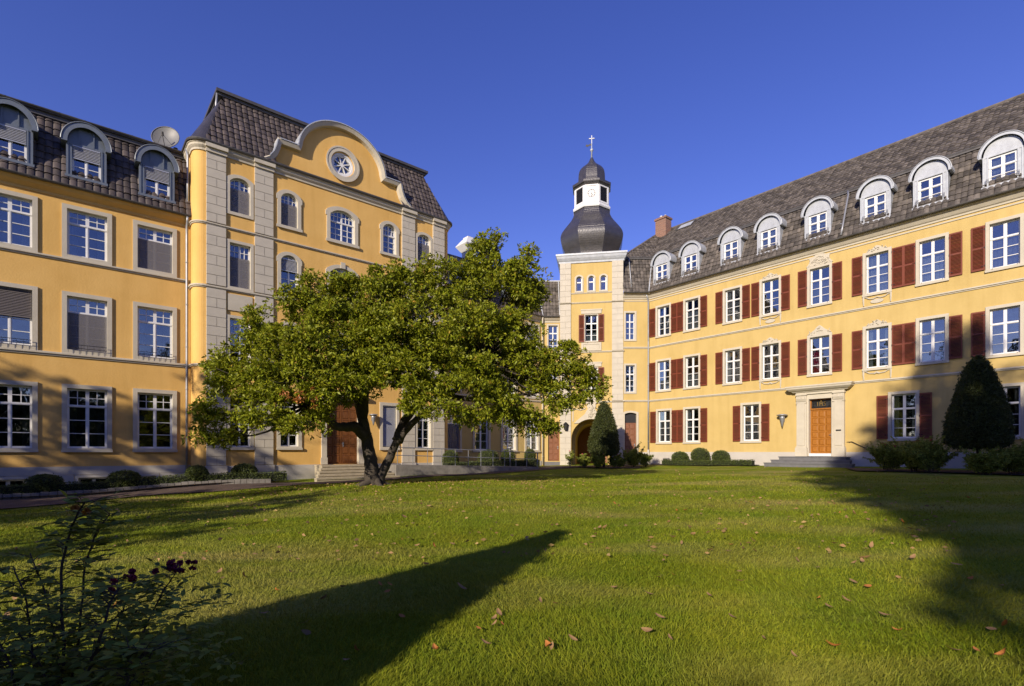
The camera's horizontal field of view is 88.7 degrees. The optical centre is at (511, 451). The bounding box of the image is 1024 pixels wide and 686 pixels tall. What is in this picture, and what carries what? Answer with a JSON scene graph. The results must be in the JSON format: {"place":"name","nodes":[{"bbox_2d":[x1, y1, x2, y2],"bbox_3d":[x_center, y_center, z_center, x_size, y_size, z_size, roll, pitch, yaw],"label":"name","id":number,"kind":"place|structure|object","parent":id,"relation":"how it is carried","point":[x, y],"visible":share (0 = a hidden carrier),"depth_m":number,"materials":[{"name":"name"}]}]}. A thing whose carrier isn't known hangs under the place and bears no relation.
{"place":"outdoors","nodes":[
{"label":"outdoors","id":0,"kind":"place"},
{"bbox_2d":[0,465,642,508],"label":"path","id":1,"kind":"structure","parent":0,"point":[15,503],"depth_m":20.70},
{"bbox_2d":[0,463,1023,685],"bbox_3d":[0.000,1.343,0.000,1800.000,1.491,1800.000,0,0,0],"label":"lawn ground","id":2,"kind":"structure","parent":0,"point":[731,469],"depth_m":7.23,"materials":[{"name":"green plant"}]},
{"bbox_2d":[0,94,191,486],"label":"residential wing","id":3,"kind":"structure","parent":2,"relation":"on","point":[95,220],"depth_m":21.57,"materials":[{"name":"paint"}]},
{"bbox_2d":[0,476,27,484],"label":"window","id":4,"kind":"structure","parent":3,"relation":"in","point":[3,478],"depth_m":20.07,"materials":[{"name":"glass"}]},
{"bbox_2d":[0,188,37,251],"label":"window","id":5,"kind":"structure","parent":3,"relation":"in","point":[29,212],"depth_m":20.35,"materials":[{"name":"stone"}]},
{"bbox_2d":[0,281,37,349],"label":"window","id":6,"kind":"structure","parent":3,"relation":"in","point":[11,288],"depth_m":20.19,"materials":[{"name":"stone"}]},
{"bbox_2d":[0,380,37,451],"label":"window","id":7,"kind":"structure","parent":3,"relation":"in","point":[29,390],"depth_m":20.36,"materials":[{"name":"stone"}]},
{"bbox_2d":[62,203,111,265],"bbox_3d":[-17.503,-8.860,21.573,1.600,2.180,0.408,0,0,-40],"label":"window","id":8,"kind":"structure","parent":3,"relation":"in","point":[70,224],"depth_m":21.54,"materials":[{"name":"stone"}]},
{"bbox_2d":[62,291,111,356],"bbox_3d":[-17.450,-5.200,21.511,1.600,2.480,0.245,0,0,-40],"label":"window","id":9,"kind":"structure","parent":3,"relation":"in","point":[79,328],"depth_m":21.51,"materials":[{"name":"stone"}]},
{"bbox_2d":[61,384,112,451],"bbox_3d":[-17.487,-1.350,21.554,1.640,2.740,0.458,0,0,-40],"label":"window","id":10,"kind":"structure","parent":3,"relation":"in","point":[69,392],"depth_m":21.54,"materials":[{"name":"stone"}]},
{"bbox_2d":[74,474,109,482],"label":"window","id":11,"kind":"structure","parent":3,"relation":"in","point":[78,478],"depth_m":21.56,"materials":[{"name":"glass"}]},
{"bbox_2d":[136,473,158,477],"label":"window","id":12,"kind":"structure","parent":3,"relation":"in","point":[142,474],"depth_m":22.81,"materials":[{"name":"glass"}]},
{"bbox_2d":[133,219,176,277],"bbox_3d":[-15.687,-8.860,23.001,1.600,2.180,0.245,0,0,-40],"label":"window","id":13,"kind":"structure","parent":3,"relation":"in","point":[153,256],"depth_m":23.00,"materials":[{"name":"stone"}]},
{"bbox_2d":[133,301,176,362],"bbox_3d":[-15.738,-5.200,23.062,1.600,2.480,0.405,0,0,-40],"label":"window","id":14,"kind":"structure","parent":3,"relation":"in","point":[169,324],"depth_m":23.02,"materials":[{"name":"stone"}]},
{"bbox_2d":[132,388,177,451],"bbox_3d":[-15.670,-1.350,22.982,1.640,2.740,0.295,0,0,-40],"label":"window","id":15,"kind":"structure","parent":3,"relation":"in","point":[136,391],"depth_m":23.02,"materials":[{"name":"wood"}]},
{"bbox_2d":[151,126,179,149],"bbox_3d":[-15.935,-14.440,24.222,0.958,1.280,0.964,0,0,23],"label":"satellite dish","id":16,"kind":"object","parent":3,"relation":"on","point":[166,136],"visible":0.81,"depth_m":24.22,"materials":[{"name":"metal"}]},
{"bbox_2d":[0,489,253,685],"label":"rose bush","id":17,"kind":"object","parent":2,"relation":"on","point":[104,666],"visible":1,"depth_m":2.98,"materials":[{"name":"green plant"}]},
{"bbox_2d":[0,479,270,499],"bbox_3d":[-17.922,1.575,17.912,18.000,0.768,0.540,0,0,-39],"label":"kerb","id":18,"kind":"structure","parent":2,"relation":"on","point":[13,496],"depth_m":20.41,"materials":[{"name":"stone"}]},
{"bbox_2d":[2,480,279,497],"bbox_3d":[-18.143,1.518,18.648,18.524,0.449,2.197,0,0,-37],"label":"planting bed","id":19,"kind":"object","parent":2,"relation":"on","point":[118,490],"visible":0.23,"depth_m":20.26,"materials":[{"name":"soil"}]},
{"bbox_2d":[21,473,64,491],"bbox_3d":[-17.247,1.207,19.325,1.254,0.861,1.233,0,0,-8],"label":"box ball","id":20,"kind":"object","parent":19,"relation":"on","point":[43,480],"visible":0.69,"depth_m":19.00,"materials":[{"name":"green"}]},
{"bbox_2d":[106,470,141,486],"bbox_3d":[-15.437,1.133,20.836,1.174,0.879,1.244,0,0,-34],"label":"box ball","id":21,"kind":"object","parent":19,"relation":"on","point":[123,476],"visible":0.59,"depth_m":20.51,"materials":[{"name":"green"}]},
{"bbox_2d":[0,471,286,493],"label":"hedge","id":22,"kind":"object","parent":19,"relation":"on","point":[106,484],"visible":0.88,"depth_m":20.86,"materials":[{"name":"green"}]},
{"bbox_2d":[184,464,209,480],"bbox_3d":[-13.389,0.969,22.219,0.958,0.909,0.954,0,0,-5],"label":"box ball","id":23,"kind":"object","parent":19,"relation":"on","point":[198,470],"visible":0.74,"depth_m":21.97,"materials":[{"name":"green"}]},
{"bbox_2d":[230,463,257,473],"bbox_3d":[-11.984,0.938,23.434,1.150,0.902,1.155,0,0,29],"label":"box ball","id":24,"kind":"object","parent":19,"relation":"on","point":[242,468],"visible":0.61,"depth_m":23.14,"materials":[{"name":"green"}]},
{"bbox_2d":[181,87,451,484],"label":"gabled pavilion","id":25,"kind":"structure","parent":2,"relation":"on","point":[276,197],"depth_m":25.84,"materials":[{"name":"paint"}]},
{"bbox_2d":[226,174,253,219],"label":"window","id":26,"kind":"structure","parent":25,"relation":"in","point":[239,203],"depth_m":24.38,"materials":[{"name":"glass"}]},
{"bbox_2d":[226,238,253,291],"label":"window","id":27,"kind":"structure","parent":25,"relation":"in","point":[239,272],"depth_m":24.38,"materials":[{"name":"stone"}]},
{"bbox_2d":[226,314,253,362],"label":"window","id":28,"kind":"structure","parent":25,"relation":"in","point":[228,317],"depth_m":24.06,"materials":[{"name":"stone"}]},
{"bbox_2d":[226,396,254,449],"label":"window","id":29,"kind":"structure","parent":25,"relation":"in","point":[249,441],"depth_m":24.45,"materials":[{"name":"stone"}]},
{"bbox_2d":[276,252,301,297],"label":"window","id":30,"kind":"structure","parent":25,"relation":"in","point":[282,256],"depth_m":25.75,"materials":[{"name":"stone"}]},
{"bbox_2d":[276,189,302,232],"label":"window","id":31,"kind":"structure","parent":25,"relation":"in","point":[288,216],"depth_m":25.80,"materials":[{"name":"stone"}]},
{"bbox_2d":[277,397,302,449],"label":"window","id":32,"kind":"structure","parent":25,"relation":"in","point":[298,446],"depth_m":25.82,"materials":[{"name":"stone"}]},
{"bbox_2d":[325,262,357,307],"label":"window","id":33,"kind":"structure","parent":25,"relation":"in","point":[342,268],"depth_m":27.37,"materials":[{"name":"stone"}]},
{"bbox_2d":[327,400,356,463],"bbox_3d":[-8.986,-1.010,27.578,1.700,3.300,0.144,0,0,-40],"label":"door","id":34,"kind":"structure","parent":25,"relation":"in","point":[341,445],"depth_m":27.61,"materials":[{"name":"wood"}]},
{"bbox_2d":[325,206,359,248],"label":"window","id":35,"kind":"structure","parent":25,"relation":"in","point":[336,235],"depth_m":27.57,"materials":[{"name":"stone"}]},
{"bbox_2d":[326,146,359,181],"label":"window","id":36,"kind":"structure","parent":25,"relation":"in","point":[341,172],"depth_m":27.50,"materials":[{"name":"stone"}]},
{"bbox_2d":[379,221,399,258],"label":"window","id":37,"kind":"structure","parent":25,"relation":"in","point":[388,247],"depth_m":29.35,"materials":[{"name":"stone"}]},
{"bbox_2d":[380,402,399,449],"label":"window","id":38,"kind":"structure","parent":25,"relation":"in","point":[391,424],"depth_m":29.19,"materials":[{"name":"stone"}]},
{"bbox_2d":[415,232,432,263],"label":"window","id":39,"kind":"structure","parent":25,"relation":"in","point":[423,241],"depth_m":30.69,"materials":[{"name":"stone"}]},
{"bbox_2d":[415,407,432,449],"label":"window","id":40,"kind":"structure","parent":25,"relation":"in","point":[430,425],"depth_m":30.90,"materials":[{"name":"stone"}]},
{"bbox_2d":[314,464,399,481],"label":"door steps","id":41,"kind":"structure","parent":2,"relation":"on","point":[342,472],"depth_m":25.67,"materials":[{"name":"stone"}]},
{"bbox_2d":[180,227,613,486],"bbox_3d":[-3.382,-3.520,19.191,14.812,10.141,6.173,0,0,-13],"label":"magnolia tree","id":42,"kind":"object","parent":2,"relation":"on","point":[365,353],"visible":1,"depth_m":17.78,"materials":[{"name":"green plant"}]},
{"bbox_2d":[388,447,538,475],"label":"access ramp","id":43,"kind":"structure","parent":2,"relation":"on","point":[406,470],"depth_m":29.08,"materials":[{"name":"concrete"}]},
{"bbox_2d":[448,254,559,465],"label":"wing","id":44,"kind":"structure","parent":2,"relation":"on","point":[547,448],"depth_m":39.28,"materials":[{"name":"paint"}]},
{"bbox_2d":[448,415,462,451],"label":"window","id":45,"kind":"structure","parent":44,"relation":"in","point":[454,433],"depth_m":35.51,"materials":[{"name":"stone"}]},
{"bbox_2d":[455,236,476,257],"bbox_3d":[-3.187,-14.700,38.608,1.414,2.100,1.414,0,0,-40],"label":"roof vent","id":46,"kind":"object","parent":44,"relation":"on","point":[461,247],"visible":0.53,"depth_m":38.23,"materials":[{"name":"metal"}]},
{"bbox_2d":[473,413,490,451],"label":"window","id":47,"kind":"structure","parent":44,"relation":"in","point":[481,439],"depth_m":37.13,"materials":[{"name":"stone"}]},
{"bbox_2d":[501,418,516,450],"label":"window","id":48,"kind":"structure","parent":44,"relation":"in","point":[506,432],"depth_m":38.57,"materials":[{"name":"stone"}]},
{"bbox_2d":[525,322,539,346],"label":"window","id":49,"kind":"structure","parent":44,"relation":"in","point":[538,326],"depth_m":40.22,"materials":[{"name":"stone"}]},
{"bbox_2d":[525,421,540,451],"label":"window","id":50,"kind":"structure","parent":44,"relation":"in","point":[533,443],"depth_m":40.24,"materials":[{"name":"stone"}]},
{"bbox_2d":[547,324,558,347],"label":"window","id":51,"kind":"structure","parent":44,"relation":"in","point":[548,325],"depth_m":40.71,"materials":[{"name":"stone"}]},
{"bbox_2d":[548,431,558,460],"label":"door","id":52,"kind":"structure","parent":44,"relation":"in","point":[553,444],"depth_m":40.74,"materials":[{"name":"wood"}]},
{"bbox_2d":[64,466,956,560],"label":"leaf litter","id":53,"kind":"object","parent":2,"relation":"on","point":[538,550],"visible":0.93,"depth_m":11.85,"materials":[{"name":"plant"}]},
{"bbox_2d":[556,135,627,464],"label":"gate tower","id":54,"kind":"structure","parent":2,"relation":"on","point":[591,259],"depth_m":39.85,"materials":[{"name":"paint"}]},
{"bbox_2d":[575,275,582,292],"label":"window","id":55,"kind":"structure","parent":54,"relation":"in","point":[578,276],"depth_m":39.86,"materials":[{"name":"stone"}]},
{"bbox_2d":[584,314,597,341],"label":"window","id":56,"kind":"structure","parent":54,"relation":"in","point":[588,337],"depth_m":39.84,"materials":[{"name":"stone"}]},
{"bbox_2d":[587,274,595,291],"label":"window","id":57,"kind":"structure","parent":54,"relation":"in","point":[591,275],"depth_m":39.70,"materials":[{"name":"stone"}]},
{"bbox_2d":[599,274,607,291],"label":"window","id":58,"kind":"structure","parent":54,"relation":"in","point":[602,275],"depth_m":39.55,"materials":[{"name":"stone"}]},
{"bbox_2d":[556,466,639,467],"bbox_3d":[5.795,1.027,36.069,5.912,0.117,2.693,0,0,15],"label":"planting bed","id":59,"kind":"object","parent":2,"relation":"on","point":[603,467],"visible":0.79,"depth_m":35.82,"materials":[{"name":"soil"}]},
{"bbox_2d":[565,450,574,466],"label":"rose bush","id":60,"kind":"object","parent":59,"relation":"on","point":[569,458],"visible":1,"depth_m":35.89,"materials":[{"name":"green plant"}]},
{"bbox_2d":[575,453,591,466],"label":"rose bush","id":61,"kind":"object","parent":59,"relation":"on","point":[583,460],"visible":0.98,"depth_m":35.55,"materials":[{"name":"green plant"}]},
{"bbox_2d":[590,453,605,468],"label":"rose bush","id":62,"kind":"object","parent":59,"relation":"on","point":[598,461],"visible":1,"depth_m":34.61,"materials":[{"name":"green plant"}]},
{"bbox_2d":[586,400,620,466],"bbox_3d":[6.270,-1.157,35.646,2.331,4.738,2.297,0,0,15],"label":"clipped cone tree","id":63,"kind":"object","parent":59,"relation":"on","point":[603,437],"visible":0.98,"depth_m":35.03,"materials":[{"name":"green plant"}]},
{"bbox_2d":[608,453,627,466],"bbox_3d":[7.098,0.591,35.340,1.314,1.051,0.966,0,0,0],"label":"rose bush","id":64,"kind":"object","parent":59,"relation":"on","point":[617,460],"visible":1,"depth_m":35.19,"materials":[{"name":"green plant"}]},
{"bbox_2d":[621,441,644,466],"bbox_3d":[8.262,0.198,35.671,1.566,1.777,1.504,0,0,0],"label":"rose bush","id":65,"kind":"object","parent":59,"relation":"on","point":[634,456],"visible":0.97,"depth_m":35.35,"materials":[{"name":"green plant"}]},
{"bbox_2d":[763,456,854,467],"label":"portal steps","id":66,"kind":"structure","parent":2,"relation":"on","point":[805,461],"depth_m":29.32,"materials":[{"name":"stone"}]},
{"bbox_2d":[622,93,1023,467],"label":"shuttered wing","id":67,"kind":"structure","parent":2,"relation":"on","point":[874,296],"depth_m":29.70,"materials":[{"name":"paint"}]},
{"bbox_2d":[624,311,636,340],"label":"window","id":68,"kind":"structure","parent":67,"relation":"in","point":[634,317],"depth_m":39.25,"materials":[{"name":"stone"}]},
{"bbox_2d":[624,364,636,393],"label":"window","id":69,"kind":"structure","parent":67,"relation":"in","point":[634,369],"depth_m":39.25,"materials":[{"name":"stone"}]},
{"bbox_2d":[625,423,635,452],"bbox_3d":[8.900,-0.810,39.438,0.880,2.720,0.144,0,0,0],"label":"door","id":70,"kind":"structure","parent":67,"relation":"in","point":[630,428],"depth_m":39.45,"materials":[{"name":"wood"}]},
{"bbox_2d":[655,302,670,337],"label":"window","id":71,"kind":"structure","parent":67,"relation":"in","point":[662,312],"depth_m":38.57,"materials":[{"name":"stone"}]},
{"bbox_2d":[655,358,670,392],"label":"window","id":72,"kind":"structure","parent":67,"relation":"in","point":[665,384],"depth_m":38.55,"materials":[{"name":"stone"}]},
{"bbox_2d":[655,408,671,443],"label":"window","id":73,"kind":"structure","parent":67,"relation":"in","point":[666,429],"depth_m":38.46,"materials":[{"name":"wood"}]},
{"bbox_2d":[683,295,700,332],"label":"window","id":74,"kind":"structure","parent":67,"relation":"in","point":[691,320],"depth_m":36.75,"materials":[{"name":"stone"}]},
{"bbox_2d":[683,353,700,389],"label":"window","id":75,"kind":"structure","parent":67,"relation":"in","point":[694,378],"depth_m":36.75,"materials":[{"name":"stone"}]},
{"bbox_2d":[683,406,700,443],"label":"window","id":76,"kind":"structure","parent":67,"relation":"in","point":[687,419],"depth_m":36.97,"materials":[{"name":"wood"}]},
{"bbox_2d":[722,284,741,324],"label":"window","id":77,"kind":"structure","parent":67,"relation":"in","point":[732,309],"depth_m":34.42,"materials":[{"name":"stone"}]},
{"bbox_2d":[722,346,741,385],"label":"window","id":78,"kind":"structure","parent":67,"relation":"in","point":[727,361],"depth_m":34.55,"materials":[{"name":"stone"}]},
{"bbox_2d":[740,402,761,442],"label":"window","id":79,"kind":"structure","parent":67,"relation":"in","point":[753,423],"depth_m":33.50,"materials":[{"name":"wood"}]},
{"bbox_2d":[759,275,780,317],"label":"window","id":80,"kind":"structure","parent":67,"relation":"in","point":[762,282],"depth_m":32.52,"materials":[{"name":"stone"}]},
{"bbox_2d":[759,340,780,381],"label":"window","id":81,"kind":"structure","parent":67,"relation":"in","point":[762,346],"depth_m":32.52,"materials":[{"name":"stone"}]},
{"bbox_2d":[777,414,787,426],"bbox_3d":[16.328,-1.869,31.633,0.605,0.805,0.621,0,0,-39],"label":"wall lamp","id":82,"kind":"object","parent":67,"relation":"attached to","point":[782,418],"visible":1,"depth_m":31.53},
{"bbox_2d":[806,262,831,307],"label":"window","id":83,"kind":"structure","parent":67,"relation":"in","point":[819,291],"depth_m":30.36,"materials":[{"name":"stone"}]},
{"bbox_2d":[806,332,831,376],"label":"window","id":84,"kind":"structure","parent":67,"relation":"in","point":[814,355],"depth_m":30.51,"materials":[{"name":"stone"}]},
{"bbox_2d":[811,409,830,452],"bbox_3d":[17.947,-1.170,30.295,0.070,2.520,1.200,0,0,-39],"label":"door","id":85,"kind":"structure","parent":67,"relation":"in","point":[820,419],"depth_m":30.30,"materials":[{"name":"brown wood"}]},
{"bbox_2d":[862,246,891,296],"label":"window","id":86,"kind":"structure","parent":67,"relation":"in","point":[877,264],"depth_m":28.12,"materials":[{"name":"stone"}]},
{"bbox_2d":[862,322,891,370],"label":"window","id":87,"kind":"structure","parent":67,"relation":"in","point":[868,341],"depth_m":28.12,"materials":[{"name":"stone"}]},
{"bbox_2d":[887,390,919,440],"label":"window","id":88,"kind":"structure","parent":67,"relation":"in","point":[893,397],"depth_m":27.25,"materials":[{"name":"stone"}]},
{"bbox_2d":[915,232,948,286],"bbox_3d":[21.147,-9.600,26.299,0.410,2.380,1.360,0,0,-39],"label":"window","id":89,"kind":"structure","parent":67,"relation":"in","point":[932,267],"depth_m":26.30,"materials":[{"name":"stone"}]},
{"bbox_2d":[915,313,948,365],"bbox_3d":[21.094,-5.590,26.256,0.275,2.420,1.360,0,0,-39],"label":"window","id":90,"kind":"structure","parent":67,"relation":"in","point":[919,321],"depth_m":26.29,"materials":[{"name":"stone"}]},
{"bbox_2d":[985,213,1023,272],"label":"window","id":91,"kind":"structure","parent":67,"relation":"in","point":[1004,252],"depth_m":24.26,"materials":[{"name":"stone"}]},
{"bbox_2d":[985,301,1023,358],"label":"window","id":92,"kind":"structure","parent":67,"relation":"in","point":[989,311],"depth_m":24.26,"materials":[{"name":"stone"}]},
{"bbox_2d":[1001,382,1023,438],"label":"window","id":93,"kind":"structure","parent":67,"relation":"in","point":[1018,402],"depth_m":23.89,"materials":[{"name":"stone"}]},
{"bbox_2d":[848,468,1023,474],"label":"planting bed","id":94,"kind":"object","parent":2,"relation":"on","point":[909,470],"visible":0.73,"depth_m":23.63,"materials":[{"name":"soil"}]},
{"bbox_2d":[863,437,904,469],"bbox_3d":[17.738,0.116,24.607,1.952,1.625,1.771,0,0,0],"label":"rose bush","id":95,"kind":"object","parent":94,"relation":"on","point":[883,455],"visible":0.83,"depth_m":24.53,"materials":[{"name":"green plant"}]},
{"bbox_2d":[887,435,923,470],"bbox_3d":[18.257,0.088,23.876,1.868,1.682,1.586,0,0,0],"label":"rose bush","id":96,"kind":"object","parent":94,"relation":"on","point":[903,460],"visible":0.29,"depth_m":23.81,"materials":[{"name":"green plant"}]},
{"bbox_2d":[895,434,961,472],"bbox_3d":[18.442,0.077,23.039,2.507,1.725,1.800,0,0,0],"label":"rose bush","id":97,"kind":"object","parent":94,"relation":"on","point":[930,456],"visible":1,"depth_m":22.84,"materials":[{"name":"green plant"}]},
{"bbox_2d":[941,354,1016,473],"bbox_3d":[19.947,-1.582,22.432,2.466,5.247,2.547,0,0,-25],"label":"clipped cone tree","id":98,"kind":"object","parent":94,"relation":"on","point":[979,412],"visible":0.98,"depth_m":21.85,"materials":[{"name":"green plant"}]},
{"bbox_2d":[959,445,1011,474],"bbox_3d":[19.233,0.342,21.295,1.695,1.229,1.633,0,0,34],"label":"rose bush","id":99,"kind":"object","parent":94,"relation":"on","point":[989,462],"visible":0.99,"depth_m":21.00,"materials":[{"name":"green plant"}]},
{"bbox_2d":[978,437,1023,474],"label":"rose bush","id":100,"kind":"object","parent":94,"relation":"on","point":[1016,453],"visible":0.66,"depth_m":21.23,"materials":[{"name":"green plant"}]},
{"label":"planting bed","id":101,"kind":"structure","parent":2,"relation":"on","visible":0},
{"bbox_2d":[442,450,458,462],"bbox_3d":[-3.688,0.485,31.474,1.140,1.236,1.117,0,0,4],"label":"box ball","id":102,"kind":"object","parent":101,"relation":"on","point":[449,453],"visible":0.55,"depth_m":31.17,"materials":[{"name":"green"}]},
{"bbox_2d":[478,449,498,461],"bbox_3d":[-1.507,0.432,34.104,1.450,1.210,1.434,0,0,39],"label":"box ball","id":103,"kind":"object","parent":101,"relation":"on","point":[493,454],"visible":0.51,"depth_m":33.68,"materials":[{"name":"green"}]},
{"bbox_2d":[442,459,540,466],"bbox_3d":[-1.042,0.826,33.381,0.708,0.757,8.286,0,0,43],"label":"hedge","id":104,"kind":"object","parent":101,"relation":"on","point":[530,463],"visible":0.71,"depth_m":33.40,"materials":[{"name":"green"}]},
{"bbox_2d":[500,448,515,460],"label":"box ball","id":105,"kind":"object","parent":101,"relation":"on","point":[513,455],"visible":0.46,"depth_m":34.91,"materials":[{"name":"green"}]},
{"bbox_2d":[524,449,535,459],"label":"box ball","id":106,"kind":"object","parent":101,"relation":"on","point":[530,456],"visible":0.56,"depth_m":36.20,"materials":[{"name":"green"}]},
{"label":"planting bed","id":107,"kind":"structure","parent":2,"relation":"on","visible":0},
{"bbox_2d":[671,451,688,460],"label":"box ball","id":108,"kind":"object","parent":107,"relation":"on","point":[679,455],"visible":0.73,"depth_m":36.08,"materials":[{"name":"green"}]},
{"bbox_2d":[690,447,709,460],"bbox_3d":[12.628,0.299,35.218,1.309,1.221,1.312,0,0,-38],"label":"box ball","id":109,"kind":"object","parent":107,"relation":"on","point":[698,453],"visible":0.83,"depth_m":34.85,"materials":[{"name":"green"}]},
{"bbox_2d":[661,459,754,465],"bbox_3d":[12.731,0.701,34.497,0.600,0.526,6.489,0,0,-39],"label":"hedge","id":110,"kind":"object","parent":107,"relation":"on","point":[740,462],"visible":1,"depth_m":34.08,"materials":[{"name":"green"}]},
{"bbox_2d":[711,450,729,460],"bbox_3d":[13.586,0.381,34.084,1.242,1.016,1.221,0,0,43],"label":"box ball","id":111,"kind":"object","parent":107,"relation":"on","point":[717,455],"visible":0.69,"depth_m":33.76,"materials":[{"name":"green"}]},
{"bbox_2d":[0,0,1023,440],"label":"sky","id":112,"kind":"structure","parent":0,"point":[692,109],"materials":[{"name":"blue"}]},
{"bbox_2d":[639,453,653,466],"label":"rose bush","id":113,"kind":"object","parent":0,"point":[645,459],"visible":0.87,"depth_m":35.84,"materials":[{"name":"green plant"}]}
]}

